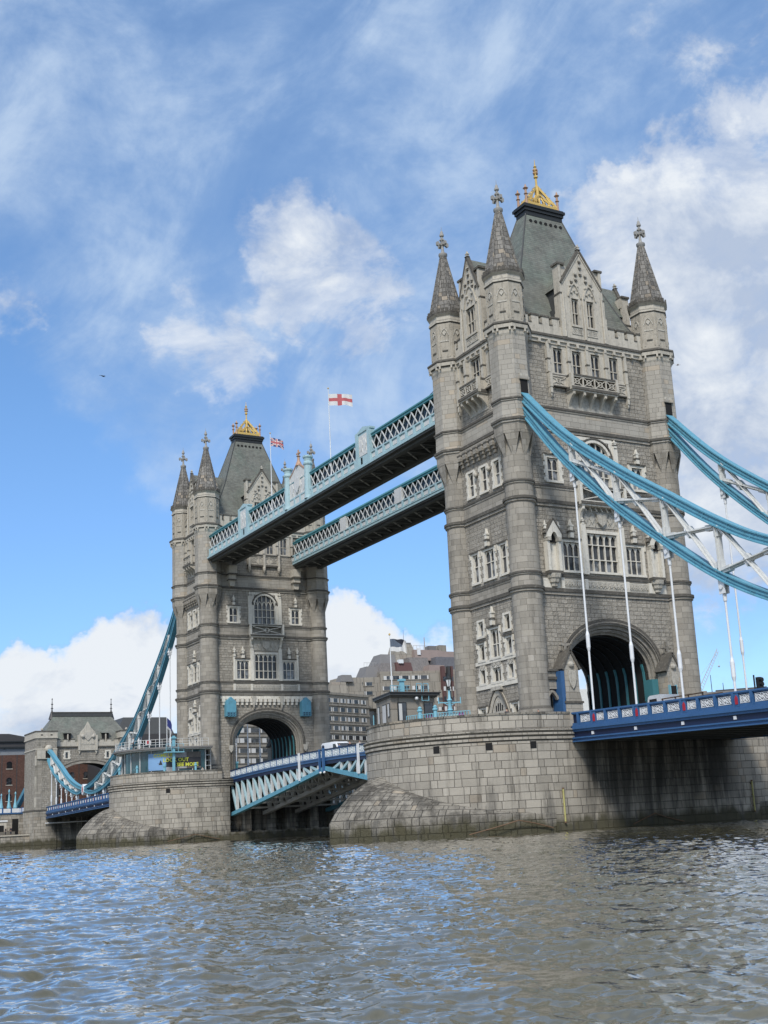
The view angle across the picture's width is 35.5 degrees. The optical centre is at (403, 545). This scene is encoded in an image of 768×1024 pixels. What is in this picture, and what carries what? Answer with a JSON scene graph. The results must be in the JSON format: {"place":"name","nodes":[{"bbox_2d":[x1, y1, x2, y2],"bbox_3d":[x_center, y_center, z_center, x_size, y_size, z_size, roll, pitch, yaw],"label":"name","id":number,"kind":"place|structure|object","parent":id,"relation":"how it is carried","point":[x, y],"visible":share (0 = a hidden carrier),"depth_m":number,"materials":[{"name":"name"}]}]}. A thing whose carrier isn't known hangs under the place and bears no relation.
{"place":"outdoors","nodes":[
{"label":"outdoors","id":0,"kind":"place"},
{"bbox_2d":[0,831,14,835],"bbox_3d":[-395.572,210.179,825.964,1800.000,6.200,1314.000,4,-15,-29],"label":"ground","id":1,"kind":"structure","parent":0,"point":[3,833],"depth_m":264.33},
{"bbox_2d":[0,820,7,831],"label":"riverside kiosk","id":2,"kind":"object","parent":1,"relation":"on","point":[3,824],"visible":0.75,"depth_m":265.21,"materials":[{"name":"stone"}]},
{"bbox_2d":[0,807,23,834],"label":"approach viaduct","id":3,"kind":"object","parent":1,"relation":"on","point":[14,819],"visible":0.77,"depth_m":270.68,"materials":[{"name":"stone"}]},
{"bbox_2d":[7,789,10,808],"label":"iron pinnacle","id":4,"kind":"object","parent":3,"relation":"on","point":[8,805],"visible":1,"depth_m":271.67,"materials":[{"name":"blue metal"}]},
{"bbox_2d":[17,789,23,807],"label":"anchor chain","id":5,"kind":"object","parent":3,"relation":"attached to","point":[20,800],"visible":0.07,"depth_m":284.62,"materials":[{"name":"blue metal"}]},
{"bbox_2d":[0,734,24,808],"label":"brick warehouse","id":6,"kind":"structure","parent":1,"relation":"on","point":[12,759],"depth_m":294.43,"materials":[{"name":"brown brick"}]},
{"bbox_2d":[6,761,12,768],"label":"window","id":7,"kind":"structure","parent":6,"relation":"in","point":[9,764],"depth_m":294.21,"materials":[{"name":"black glass"}]},
{"bbox_2d":[6,777,12,785],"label":"window","id":8,"kind":"structure","parent":6,"relation":"in","point":[9,781],"depth_m":293.35,"materials":[{"name":"black glass"}]},
{"bbox_2d":[59,764,87,803],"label":"brick warehouse","id":9,"kind":"structure","parent":1,"relation":"on","point":[78,773],"depth_m":316.39,"materials":[{"name":"brown brick"}]},
{"bbox_2d":[22,699,140,845],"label":"bank tower","id":10,"kind":"structure","parent":1,"relation":"on","point":[69,739],"depth_m":267.34,"materials":[{"name":"stone"}]},
{"bbox_2d":[63,751,70,758],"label":"window","id":11,"kind":"structure","parent":10,"relation":"in","point":[66,754],"depth_m":268.01,"materials":[{"name":"white glass"}]},
{"bbox_2d":[104,750,111,758],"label":"window","id":12,"kind":"structure","parent":10,"relation":"in","point":[107,753],"depth_m":272.50,"materials":[{"name":"white glass"}]},
{"bbox_2d":[87,717,176,796],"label":"dark roofed block","id":13,"kind":"structure","parent":1,"relation":"on","point":[123,723],"depth_m":311.05,"materials":[{"name":"grey glass"}]},
{"bbox_2d":[235,636,456,767],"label":"concrete hotel","id":14,"kind":"structure","parent":1,"relation":"on","point":[352,708],"depth_m":382.09,"materials":[{"name":"grey concrete"}]},
{"bbox_2d":[239,748,249,753],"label":"window","id":15,"kind":"structure","parent":14,"relation":"in","point":[241,751],"depth_m":339.29,"materials":[{"name":"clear glass"}]},
{"bbox_2d":[240,738,249,742],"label":"window","id":16,"kind":"structure","parent":14,"relation":"in","point":[242,740],"depth_m":340.12,"materials":[{"name":"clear glass"}]},
{"bbox_2d":[240,759,250,763],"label":"window","id":17,"kind":"structure","parent":14,"relation":"in","point":[242,761],"depth_m":338.67,"materials":[{"name":"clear glass"}]},
{"bbox_2d":[250,728,260,732],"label":"window","id":18,"kind":"structure","parent":14,"relation":"in","point":[252,730],"depth_m":342.96,"materials":[{"name":"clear glass"}]},
{"bbox_2d":[250,738,260,742],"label":"window","id":19,"kind":"structure","parent":14,"relation":"in","point":[252,740],"depth_m":342.25,"materials":[{"name":"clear glass"}]},
{"bbox_2d":[250,748,261,753],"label":"window","id":20,"kind":"structure","parent":14,"relation":"in","point":[253,750],"depth_m":341.58,"materials":[{"name":"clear glass"}]},
{"bbox_2d":[251,758,261,763],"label":"window","id":21,"kind":"structure","parent":14,"relation":"in","point":[253,761],"depth_m":340.95,"materials":[{"name":"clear glass"}]},
{"bbox_2d":[420,675,428,679],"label":"window","id":22,"kind":"structure","parent":14,"relation":"in","point":[422,677],"depth_m":386.35,"materials":[{"name":"clear glass"}]},
{"bbox_2d":[700,649,719,690],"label":"tower crane","id":23,"kind":"object","parent":1,"relation":"on","point":[710,668],"visible":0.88,"depth_m":600.41,"materials":[{"name":"paint"}]},
{"bbox_2d":[702,675,766,694],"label":"riverside building","id":24,"kind":"structure","parent":1,"relation":"on","point":[724,691],"depth_m":405.61,"materials":[{"name":"concrete"}]},
{"bbox_2d":[0,818,767,1023],"bbox_3d":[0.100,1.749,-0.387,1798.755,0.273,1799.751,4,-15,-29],"label":"river","id":25,"kind":"structure","parent":0,"point":[660,924],"depth_m":19.76,"materials":[{"name":"liquid"}]},
{"bbox_2d":[0,834,28,846],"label":"river wall","id":26,"kind":"structure","parent":25,"relation":"in","point":[13,840],"depth_m":260.97,"materials":[{"name":"stone"}]},
{"bbox_2d":[76,769,356,847],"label":"bridge pier","id":27,"kind":"structure","parent":25,"relation":"in","point":[155,807],"depth_m":170.47,"materials":[{"name":"stone"}]},
{"bbox_2d":[45,793,108,818],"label":"road deck","id":28,"kind":"structure","parent":27,"relation":"on","point":[92,805],"depth_m":241.07,"materials":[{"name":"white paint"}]},
{"bbox_2d":[118,762,196,774],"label":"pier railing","id":29,"kind":"object","parent":27,"relation":"on","point":[164,768],"visible":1,"depth_m":171.76,"materials":[{"name":"metal"}]},
{"bbox_2d":[113,738,212,773],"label":"glass pavilion","id":30,"kind":"structure","parent":27,"relation":"on","point":[131,759],"depth_m":173.77,"materials":[{"name":"blue glass"}]},
{"bbox_2d":[167,718,171,733],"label":"flagpole","id":31,"kind":"object","parent":30,"relation":"on","point":[169,726],"visible":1,"depth_m":172.08,"materials":[{"name":"white paint"}]},
{"bbox_2d":[148,751,200,770],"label":"banner","id":32,"kind":"object","parent":30,"relation":"attached to","point":[156,762],"visible":0.96,"depth_m":172.58,"materials":[{"name":"plastic"}]},
{"bbox_2d":[163,736,183,770],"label":"signal platform","id":33,"kind":"structure","parent":27,"relation":"on","point":[173,751],"depth_m":171.57,"materials":[{"name":"blue metal"}]},
{"bbox_2d":[169,406,329,777],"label":"bridge tower","id":34,"kind":"structure","parent":27,"relation":"on","point":[251,645],"depth_m":186.72,"materials":[{"name":"stone"}]},
{"bbox_2d":[47,611,176,805],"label":"suspension chain","id":35,"kind":"object","parent":34,"relation":"hanging from","point":[100,782],"visible":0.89,"depth_m":210.82,"materials":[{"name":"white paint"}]},
{"bbox_2d":[187,612,191,630],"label":"window","id":36,"kind":"structure","parent":34,"relation":"in","point":[189,623],"depth_m":188.98,"materials":[{"name":"clear glass"}]},
{"bbox_2d":[187,664,191,685],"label":"window","id":37,"kind":"structure","parent":34,"relation":"in","point":[189,668],"depth_m":187.33,"materials":[{"name":"stone"}]},
{"bbox_2d":[188,721,192,734],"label":"window","id":38,"kind":"structure","parent":34,"relation":"in","point":[190,723],"depth_m":185.37,"materials":[{"name":"stone"}]},
{"bbox_2d":[190,539,193,554],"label":"window","id":39,"kind":"structure","parent":34,"relation":"in","point":[192,542],"depth_m":190.14,"materials":[{"name":"stone"}]},
{"bbox_2d":[192,609,196,628],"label":"window","id":40,"kind":"structure","parent":34,"relation":"in","point":[194,616],"depth_m":187.06,"materials":[{"name":"clear glass"}]},
{"bbox_2d":[191,661,197,684],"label":"window","id":41,"kind":"structure","parent":34,"relation":"in","point":[194,667],"depth_m":185.46,"materials":[{"name":"stone"}]},
{"bbox_2d":[192,712,198,733],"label":"window","id":42,"kind":"structure","parent":34,"relation":"in","point":[195,717],"depth_m":183.75,"materials":[{"name":"stone"}]},
{"bbox_2d":[226,604,240,623],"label":"window","id":43,"kind":"structure","parent":34,"relation":"in","point":[233,615],"depth_m":184.34,"materials":[{"name":"stone"}]},
{"bbox_2d":[235,658,250,679],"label":"window","id":44,"kind":"structure","parent":34,"relation":"in","point":[243,672],"depth_m":183.17,"materials":[{"name":"stone"}]},
{"bbox_2d":[235,724,260,772],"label":"suspension chain","id":45,"kind":"object","parent":34,"relation":"hanging from","point":[238,733],"depth_m":212.47,"materials":[{"name":"white paint"}]},
{"bbox_2d":[251,592,278,624],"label":"window","id":46,"kind":"structure","parent":34,"relation":"in","point":[264,605],"depth_m":187.24,"materials":[{"name":"stone"}]},
{"bbox_2d":[254,652,278,679],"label":"window","id":47,"kind":"structure","parent":34,"relation":"in","point":[266,667],"depth_m":185.24,"materials":[{"name":"clear glass"}]},
{"bbox_2d":[263,543,275,554],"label":"window","id":48,"kind":"structure","parent":34,"relation":"in","point":[271,550],"depth_m":189.86,"materials":[{"name":"stone"}]},
{"bbox_2d":[277,537,290,556],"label":"window","id":49,"kind":"structure","parent":34,"relation":"in","point":[284,544],"depth_m":191.12,"materials":[{"name":"stone"}]},
{"bbox_2d":[282,659,296,680],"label":"window","id":50,"kind":"structure","parent":34,"relation":"in","point":[288,665],"depth_m":186.92,"materials":[{"name":"stone"}]},
{"bbox_2d":[288,607,301,625],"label":"window","id":51,"kind":"structure","parent":34,"relation":"in","point":[295,613],"depth_m":189.40,"materials":[{"name":"stone"}]},
{"bbox_2d":[230,750,366,815],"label":"bascule leaf","id":52,"kind":"object","parent":27,"relation":"attached to","point":[281,777],"visible":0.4,"depth_m":163.85,"materials":[{"name":"metal"}]},
{"bbox_2d":[318,745,325,773],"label":"navigation light","id":53,"kind":"object","parent":52,"relation":"attached to","point":[323,759],"visible":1,"depth_m":147.53,"materials":[{"name":"blue metal"}]},
{"bbox_2d":[321,741,347,756],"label":"panel van","id":54,"kind":"object","parent":52,"relation":"on","point":[333,744],"visible":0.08,"depth_m":154.53,"materials":[{"name":"white paint"}]},
{"bbox_2d":[329,712,767,842],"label":"bridge pier","id":55,"kind":"structure","parent":25,"relation":"in","point":[456,776],"depth_m":101.57,"materials":[{"name":"stone"}]},
{"bbox_2d":[324,743,366,779],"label":"bascule leaf","id":56,"kind":"object","parent":55,"relation":"attached to","point":[340,755],"visible":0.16,"depth_m":142.14,"materials":[{"name":"metal"}]},
{"bbox_2d":[372,679,440,723],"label":"control cabin","id":57,"kind":"object","parent":55,"relation":"on","point":[401,705],"visible":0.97,"depth_m":105.86,"materials":[{"name":"stone"}]},
{"bbox_2d":[382,704,386,722],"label":"window","id":58,"kind":"structure","parent":57,"relation":"in","point":[384,709],"depth_m":106.48,"materials":[{"name":"white glass"}]},
{"bbox_2d":[388,633,406,691],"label":"flagpole","id":59,"kind":"object","parent":57,"relation":"on","point":[397,645],"visible":1,"depth_m":106.62,"materials":[{"name":"white metal"}]},
{"bbox_2d":[397,702,406,720],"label":"window","id":60,"kind":"structure","parent":57,"relation":"in","point":[401,706],"depth_m":105.13,"materials":[{"name":"white glass"}]},
{"bbox_2d":[423,702,433,717],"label":"window","id":61,"kind":"structure","parent":57,"relation":"in","point":[428,706],"depth_m":106.50,"materials":[{"name":"grey glass"}]},
{"bbox_2d":[406,705,469,719],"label":"pier railing","id":62,"kind":"object","parent":55,"relation":"on","point":[420,710],"visible":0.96,"depth_m":102.48,"materials":[{"name":"blue metal"}]},
{"bbox_2d":[438,674,460,712],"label":"street lamp","id":63,"kind":"object","parent":55,"relation":"on","point":[448,678],"visible":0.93,"depth_m":102.86,"materials":[{"name":"teal metal"}]},
{"bbox_2d":[469,820,553,834],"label":"mooring chain","id":64,"kind":"object","parent":55,"relation":"attached to","point":[510,823],"visible":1,"depth_m":97.78,"materials":[{"name":"metal"}]},
{"bbox_2d":[427,161,701,725],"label":"bridge tower","id":65,"kind":"structure","parent":55,"relation":"on","point":[539,314],"depth_m":117.35,"materials":[{"name":"stone"}]},
{"bbox_2d":[207,393,435,564],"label":"walkway","id":66,"kind":"structure","parent":65,"relation":"attached to","point":[369,459],"depth_m":149.65,"materials":[{"name":"metal"}]},
{"bbox_2d":[269,433,283,511],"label":"flagpole","id":67,"kind":"object","parent":66,"relation":"on","point":[274,442],"visible":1,"depth_m":164.99,"materials":[{"name":"white paint"}]},
{"bbox_2d":[327,388,352,475],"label":"flagpole","id":68,"kind":"object","parent":66,"relation":"on","point":[339,399],"visible":1,"depth_m":149.64,"materials":[{"name":"white paint"}]},
{"bbox_2d":[292,465,445,568],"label":"walkway","id":69,"kind":"structure","parent":65,"relation":"attached to","point":[414,501],"depth_m":169.15,"materials":[{"name":"metal"}]},
{"bbox_2d":[458,365,463,386],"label":"window","id":70,"kind":"structure","parent":65,"relation":"in","point":[461,374],"depth_m":122.34,"materials":[{"name":"stone"}]},
{"bbox_2d":[465,469,476,500],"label":"window","id":71,"kind":"structure","parent":65,"relation":"in","point":[471,492],"depth_m":119.54,"materials":[{"name":"clear glass"}]},
{"bbox_2d":[468,354,480,380],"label":"window","id":72,"kind":"structure","parent":65,"relation":"in","point":[474,366],"depth_m":120.45,"materials":[{"name":"stone"}]},
{"bbox_2d":[469,550,481,586],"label":"window","id":73,"kind":"structure","parent":65,"relation":"in","point":[476,574],"depth_m":117.74,"materials":[{"name":"stone"}]},
{"bbox_2d":[476,619,485,639],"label":"window","id":74,"kind":"structure","parent":65,"relation":"in","point":[480,628],"depth_m":116.29,"materials":[{"name":"beige glass"}]},
{"bbox_2d":[475,640,487,662],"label":"window","id":75,"kind":"structure","parent":65,"relation":"in","point":[481,648],"depth_m":115.86,"materials":[{"name":"stone"}]},
{"bbox_2d":[478,705,487,713],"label":"window","id":76,"kind":"structure","parent":65,"relation":"in","point":[481,710],"depth_m":114.88,"materials":[{"name":"stone"}]},
{"bbox_2d":[478,667,488,686],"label":"window","id":77,"kind":"structure","parent":65,"relation":"in","point":[483,675],"depth_m":115.35,"materials":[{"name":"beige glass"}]},
{"bbox_2d":[478,463,489,494],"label":"window","id":78,"kind":"structure","parent":65,"relation":"in","point":[484,486],"depth_m":117.60,"materials":[{"name":"beige glass"}]},
{"bbox_2d":[485,349,490,376],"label":"window","id":79,"kind":"structure","parent":65,"relation":"in","point":[487,350],"depth_m":118.00,"materials":[{"name":"stone"}]},
{"bbox_2d":[480,544,497,582],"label":"window","id":80,"kind":"structure","parent":65,"relation":"in","point":[489,558],"depth_m":115.75,"materials":[{"name":"stone"}]},
{"bbox_2d":[486,624,502,660],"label":"window","id":81,"kind":"structure","parent":65,"relation":"in","point":[495,646],"depth_m":114.07,"materials":[{"name":"stone"}]},
{"bbox_2d":[491,456,502,488],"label":"window","id":82,"kind":"structure","parent":65,"relation":"in","point":[496,472],"depth_m":115.66,"materials":[{"name":"beige glass"}]},
{"bbox_2d":[490,664,504,684],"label":"window","id":83,"kind":"structure","parent":65,"relation":"in","point":[496,674],"depth_m":113.34,"materials":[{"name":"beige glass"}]},
{"bbox_2d":[496,539,509,576],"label":"window","id":84,"kind":"structure","parent":65,"relation":"in","point":[503,556],"depth_m":113.65,"materials":[{"name":"stone"}]},
{"bbox_2d":[502,611,512,632],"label":"window","id":85,"kind":"structure","parent":65,"relation":"in","point":[506,621],"depth_m":112.49,"materials":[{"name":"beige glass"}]},
{"bbox_2d":[502,633,514,656],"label":"window","id":86,"kind":"structure","parent":65,"relation":"in","point":[509,644],"depth_m":111.91,"materials":[{"name":"stone"}]},
{"bbox_2d":[506,660,516,680],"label":"window","id":87,"kind":"structure","parent":65,"relation":"in","point":[511,668],"depth_m":111.34,"materials":[{"name":"beige glass"}]},
{"bbox_2d":[509,699,519,711],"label":"window","id":88,"kind":"structure","parent":65,"relation":"in","point":[514,704],"depth_m":110.34,"materials":[{"name":"stone"}]},
{"bbox_2d":[542,452,563,483],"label":"window","id":89,"kind":"structure","parent":65,"relation":"in","point":[553,471],"depth_m":114.76,"materials":[{"name":"stone"}]},
{"bbox_2d":[547,669,559,707],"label":"pedestrian door","id":90,"kind":"structure","parent":65,"relation":"in","point":[552,677],"depth_m":108.21,"materials":[{"name":"stone"}]},
{"bbox_2d":[549,344,567,374],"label":"window","id":91,"kind":"structure","parent":65,"relation":"in","point":[558,360],"depth_m":118.15,"materials":[{"name":"stone"}]},
{"bbox_2d":[561,537,583,573],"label":"window","id":92,"kind":"structure","parent":65,"relation":"in","point":[570,551],"depth_m":113.59,"materials":[{"name":"glass"}]},
{"bbox_2d":[570,348,585,374],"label":"window","id":93,"kind":"structure","parent":65,"relation":"in","point":[578,366],"depth_m":119.37,"materials":[{"name":"stone"}]},
{"bbox_2d":[576,436,612,487],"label":"window","id":94,"kind":"structure","parent":65,"relation":"in","point":[604,447],"depth_m":118.06,"materials":[{"name":"stone"}]},
{"bbox_2d":[588,351,604,377],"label":"window","id":95,"kind":"structure","parent":65,"relation":"in","point":[596,364],"depth_m":120.51,"materials":[{"name":"stone"}]},
{"bbox_2d":[586,530,622,575],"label":"window","id":96,"kind":"structure","parent":65,"relation":"in","point":[604,556],"depth_m":115.75,"materials":[{"name":"beige glass"}]},
{"bbox_2d":[607,354,624,384],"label":"window","id":97,"kind":"structure","parent":65,"relation":"in","point":[615,371],"depth_m":121.66,"materials":[{"name":"stone"}]},
{"bbox_2d":[625,542,647,577],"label":"window","id":98,"kind":"structure","parent":65,"relation":"in","point":[635,556],"depth_m":117.46,"materials":[{"name":"stone"}]},
{"bbox_2d":[627,463,647,492],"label":"window","id":99,"kind":"structure","parent":65,"relation":"in","point":[640,469],"depth_m":119.92,"materials":[{"name":"stone"}]},
{"bbox_2d":[521,392,767,709],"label":"suspension chain","id":100,"kind":"object","parent":65,"relation":"hanging from","point":[536,413],"visible":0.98,"depth_m":95.86,"materials":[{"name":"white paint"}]},
{"bbox_2d":[666,415,767,689],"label":"suspension chain","id":101,"kind":"object","parent":65,"relation":"hanging from","point":[720,480],"visible":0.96,"depth_m":113.88,"materials":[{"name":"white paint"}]},
{"bbox_2d":[562,788,566,822],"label":"tide gauge","id":102,"kind":"object","parent":55,"relation":"attached to","point":[564,805],"visible":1,"depth_m":100.44,"materials":[{"name":"yellow paint"}]},
{"bbox_2d":[633,813,684,823],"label":"mooring chain","id":103,"kind":"object","parent":55,"relation":"attached to","point":[657,814],"visible":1,"depth_m":105.11,"materials":[{"name":"black metal"}]},
{"bbox_2d":[571,687,767,741],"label":"road deck","id":104,"kind":"structure","parent":55,"relation":"on","point":[742,714],"depth_m":93.12,"materials":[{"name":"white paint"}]},
{"bbox_2d":[668,685,677,693],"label":"message sign","id":105,"kind":"object","parent":104,"relation":"on","point":[672,689],"visible":0.22,"depth_m":112.40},
{"bbox_2d":[644,692,722,702],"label":"flatbed truck","id":106,"kind":"object","parent":104,"relation":"on","point":[658,697],"visible":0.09,"depth_m":103.43,"materials":[{"name":"white paint"}]},
{"bbox_2d":[753,675,763,688],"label":"traffic light","id":107,"kind":"object","parent":104,"relation":"on","point":[759,682],"visible":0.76,"depth_m":87.74,"materials":[{"name":"black metal"}]},
{"bbox_2d":[750,780,755,811],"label":"tide gauge","id":108,"kind":"object","parent":55,"relation":"attached to","point":[751,783],"visible":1,"depth_m":111.06,"materials":[{"name":"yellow paint"}]},
{"bbox_2d":[0,0,767,736],"label":"sky","id":109,"kind":"structure","parent":0,"point":[210,210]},
{"bbox_2d":[580,684,588,710],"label":"white block","id":110,"kind":"structure","parent":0,"point":[584,695],"depth_m":294.33,"materials":[{"name":"white"}]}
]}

